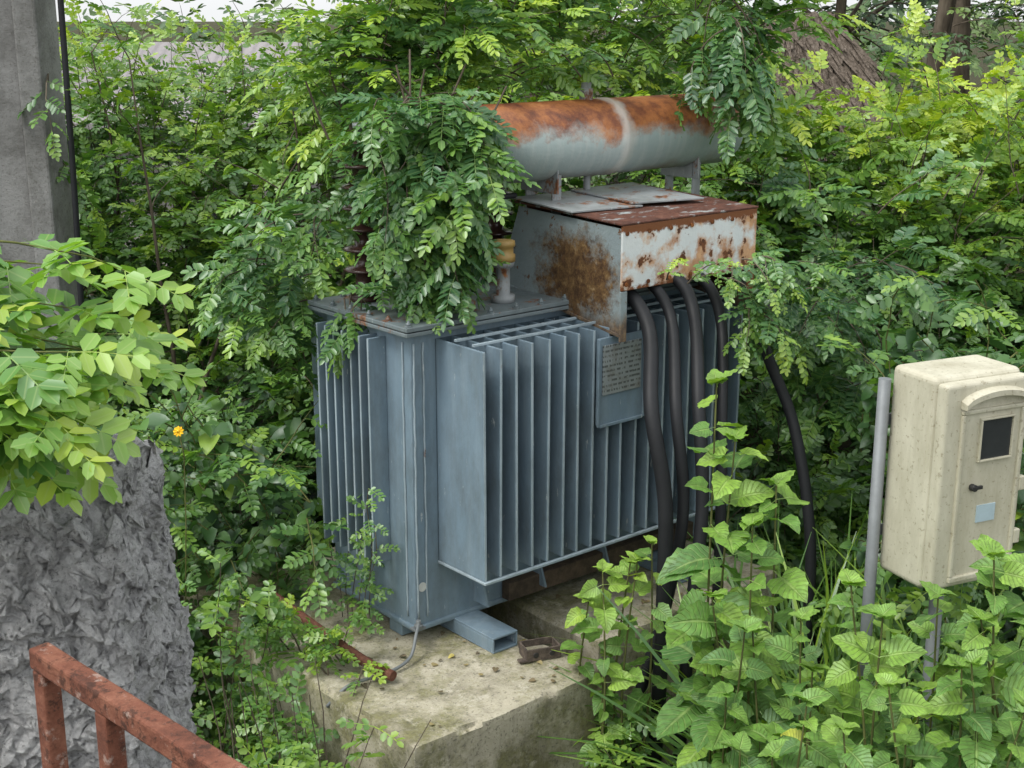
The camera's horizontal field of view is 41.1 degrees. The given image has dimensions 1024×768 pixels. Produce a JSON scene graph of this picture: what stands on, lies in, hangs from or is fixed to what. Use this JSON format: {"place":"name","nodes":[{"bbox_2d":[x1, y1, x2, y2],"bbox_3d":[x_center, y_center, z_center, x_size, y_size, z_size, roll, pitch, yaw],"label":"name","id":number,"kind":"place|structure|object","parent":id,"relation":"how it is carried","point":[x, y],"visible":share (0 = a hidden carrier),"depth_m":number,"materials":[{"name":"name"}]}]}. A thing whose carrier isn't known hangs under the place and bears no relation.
{"place":"outdoors","nodes":[
{"label":"outdoors","id":0,"kind":"place"},
{"bbox_2d":[0,234,206,515],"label":"overhanging branch","id":1,"kind":"object","parent":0,"point":[48,401],"visible":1,"depth_m":2.75,"materials":[{"name":"green plant"}]},
{"bbox_2d":[55,0,1023,21],"label":"sky","id":2,"kind":"structure","parent":0,"point":[209,11],"materials":[{"name":"white"}]},
{"bbox_2d":[57,22,1023,683],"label":"ground","id":3,"kind":"structure","parent":0,"point":[615,180],"depth_m":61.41,"materials":[{"name":"soil"}]},
{"bbox_2d":[0,0,78,369],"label":"concrete utility pole","id":4,"kind":"object","parent":3,"relation":"on","point":[35,199],"depth_m":6.93,"materials":[{"name":"grey concrete"}]},
{"bbox_2d":[57,0,84,320],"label":"pole downlead cable","id":5,"kind":"object","parent":4,"relation":"attached to","point":[68,109],"visible":0.41,"depth_m":6.88,"materials":[{"name":"black rubber"}]},
{"bbox_2d":[0,423,196,767],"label":"broken concrete pillar","id":6,"kind":"structure","parent":3,"relation":"on","point":[95,586],"depth_m":3.17,"materials":[{"name":"grey concrete"}]},
{"bbox_2d":[29,642,247,767],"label":"rusty railing","id":7,"kind":"object","parent":3,"relation":"on","point":[119,711],"visible":1,"depth_m":2.29,"materials":[{"name":"brown metal"}]},
{"bbox_2d":[173,426,186,606],"bbox_3d":[-1.250,0.566,5.212,0.040,0.859,0.094,-5,16,-19],"label":"yellow flower","id":8,"kind":"object","parent":3,"relation":"on","point":[177,430],"visible":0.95,"depth_m":5.19,"materials":[{"name":"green plant"}]},
{"bbox_2d":[59,42,332,277],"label":"shed","id":9,"kind":"structure","parent":3,"relation":"on","point":[159,48],"depth_m":12.71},
{"bbox_2d":[76,166,248,277],"bbox_3d":[-3.300,-0.949,12.265,2.000,2.000,0.029,0,15,0],"label":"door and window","id":10,"kind":"structure","parent":9,"relation":"in","point":[225,200],"depth_m":12.09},
{"bbox_2d":[17,0,538,584],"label":"shrub thicket","id":11,"kind":"object","parent":3,"relation":"on","point":[259,166],"visible":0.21,"depth_m":7.92,"materials":[{"name":"green plant"}]},
{"bbox_2d":[180,547,598,767],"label":"concrete plinth","id":12,"kind":"structure","parent":3,"relation":"on","point":[505,715],"depth_m":5.30,"materials":[{"name":"beige concrete"}]},
{"bbox_2d":[275,592,396,680],"bbox_3d":[-0.737,1.014,5.519,0.751,0.151,0.051,14,20,41],"label":"rusty pipe","id":13,"kind":"object","parent":12,"relation":"on","point":[390,674],"visible":0.56,"depth_m":5.41,"materials":[{"name":"brown metal"}]},
{"bbox_2d":[338,569,727,725],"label":"fallen leaves","id":14,"kind":"object","parent":12,"relation":"on","point":[365,685],"visible":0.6,"depth_m":5.46,"materials":[{"name":"brown plant"}]},
{"bbox_2d":[517,636,560,663],"bbox_3d":[0.099,1.075,5.523,0.180,0.050,0.101,-5,16,-19],"label":"steel clamp","id":15,"kind":"object","parent":12,"relation":"on","point":[536,654],"visible":0.98,"depth_m":5.50,"materials":[{"name":"metal"}]},
{"bbox_2d":[180,0,1023,634],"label":"climbing vine","id":16,"kind":"object","parent":12,"relation":"on","point":[428,188],"visible":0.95,"depth_m":5.70,"materials":[{"name":"green plant"}]},
{"bbox_2d":[331,0,547,206],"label":"tree","id":17,"kind":"object","parent":3,"relation":"on","point":[530,94],"visible":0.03,"depth_m":13.24,"materials":[{"name":"green plant"}]},
{"bbox_2d":[163,484,823,767],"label":"weed plants","id":18,"kind":"object","parent":3,"relation":"on","point":[252,752],"visible":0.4,"depth_m":5.35,"materials":[{"name":"green plant"}]},
{"bbox_2d":[45,270,1023,711],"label":"understory plants","id":19,"kind":"object","parent":3,"relation":"on","point":[271,486],"visible":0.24,"depth_m":5.70,"materials":[{"name":"green plant"}]},
{"bbox_2d":[57,0,1023,296],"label":"distant foliage","id":20,"kind":"object","parent":3,"relation":"on","point":[977,20],"visible":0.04,"depth_m":17.52,"materials":[{"name":"green plant"}]},
{"bbox_2d":[272,0,820,546],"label":"shrub thicket","id":21,"kind":"object","parent":3,"relation":"on","point":[650,82],"visible":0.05,"depth_m":7.96,"materials":[{"name":"green plant"}]},
{"bbox_2d":[201,496,1023,767],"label":"grass","id":22,"kind":"structure","parent":3,"relation":"on","point":[832,653],"depth_m":5.31,"materials":[{"name":"green plant"}]},
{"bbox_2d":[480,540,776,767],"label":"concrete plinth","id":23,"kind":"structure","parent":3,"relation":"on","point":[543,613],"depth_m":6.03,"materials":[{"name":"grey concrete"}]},
{"bbox_2d":[308,82,758,707],"bbox_3d":[0.032,-0.144,6.009,2.548,2.296,1.256,-12,20,-38],"label":"electrical transformer","id":24,"kind":"object","parent":23,"relation":"on","point":[500,454],"visible":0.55,"depth_m":5.62,"materials":[{"name":"blue paint"}]},
{"bbox_2d":[622,289,672,767],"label":"power cable","id":25,"kind":"object","parent":24,"relation":"attached to","point":[637,304],"visible":0.67,"depth_m":5.36,"materials":[{"name":"black rubber"}]},
{"bbox_2d":[624,285,689,767],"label":"power cable","id":26,"kind":"object","parent":24,"relation":"attached to","point":[659,293],"visible":0.6,"depth_m":5.41,"materials":[{"name":"black rubber"}]},
{"bbox_2d":[672,272,708,766],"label":"power cable","id":27,"kind":"object","parent":24,"relation":"attached to","point":[686,290],"visible":0.6,"depth_m":5.43,"materials":[{"name":"black rubber"}]},
{"bbox_2d":[698,273,728,645],"bbox_3d":[0.807,0.651,5.879,0.233,2.305,0.829,-3,16,-12],"label":"power cable","id":28,"kind":"object","parent":24,"relation":"attached to","point":[711,290],"visible":0.41,"depth_m":5.62,"materials":[{"name":"black rubber"}]},
{"bbox_2d":[754,262,815,672],"bbox_3d":[1.143,0.596,6.103,0.240,2.297,0.900,-6,16,-20],"label":"power cable","id":29,"kind":"object","parent":24,"relation":"attached to","point":[779,384],"visible":0.37,"depth_m":5.79,"materials":[{"name":"black rubber"}]},
{"bbox_2d":[560,368,1023,767],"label":"broad leaved bush","id":30,"kind":"object","parent":3,"relation":"on","point":[852,729],"visible":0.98,"depth_m":4.31,"materials":[{"name":"green plant"}]},
{"bbox_2d":[700,11,925,303],"bbox_3d":[2.336,-1.360,11.262,2.026,3.318,2.175,0,15,0],"label":"thatched hut","id":31,"kind":"object","parent":3,"relation":"on","point":[854,58],"visible":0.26,"depth_m":10.59,"materials":[{"name":"brown wicker"}]},
{"bbox_2d":[765,205,838,303],"bbox_3d":[2.300,-0.560,11.023,0.600,1.900,0.029,0,15,0],"label":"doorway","id":32,"kind":"structure","parent":31,"relation":"in","point":[765,205],"depth_m":10.83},
{"bbox_2d":[670,0,997,70],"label":"tree","id":33,"kind":"object","parent":3,"relation":"on","point":[841,6],"visible":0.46,"depth_m":13.56,"materials":[{"name":"green plant"}]},
{"bbox_2d":[653,0,1023,676],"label":"shrub thicket","id":34,"kind":"object","parent":3,"relation":"on","point":[967,222],"visible":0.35,"depth_m":7.90,"materials":[{"name":"green plant"}]},
{"bbox_2d":[903,0,956,272],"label":"tree","id":35,"kind":"object","parent":3,"relation":"on","point":[943,22],"visible":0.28,"depth_m":11.96,"materials":[{"name":"brown plant"}]},
{"bbox_2d":[856,355,1023,736],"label":"electric meter box","id":36,"kind":"object","parent":3,"relation":"on","point":[954,481],"visible":0.82,"depth_m":4.54,"materials":[{"name":"plastic"}]},
{"bbox_2d":[976,413,1015,462],"bbox_3d":[1.593,0.177,4.496,0.145,0.150,0.015,-7,17,-24],"label":"window frame","id":37,"kind":"structure","parent":36,"relation":"in","point":[982,420],"depth_m":4.48,"materials":[{"name":"plastic"}]},
{"bbox_2d":[980,416,1012,459],"bbox_3d":[1.592,0.177,4.499,0.131,0.136,0.006,-7,17,-24],"label":"window glass","id":38,"kind":"structure","parent":36,"relation":"in","point":[996,436],"depth_m":4.50,"materials":[{"name":"black glass"}]},
{"bbox_2d":[941,0,970,259],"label":"tree","id":39,"kind":"object","parent":3,"relation":"on","point":[963,29],"visible":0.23,"depth_m":12.50,"materials":[{"name":"brown plant"}]},
{"bbox_2d":[918,0,1023,57],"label":"tree","id":40,"kind":"object","parent":3,"relation":"on","point":[996,15],"visible":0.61,"depth_m":11.54,"materials":[{"name":"green plant"}]}
]}

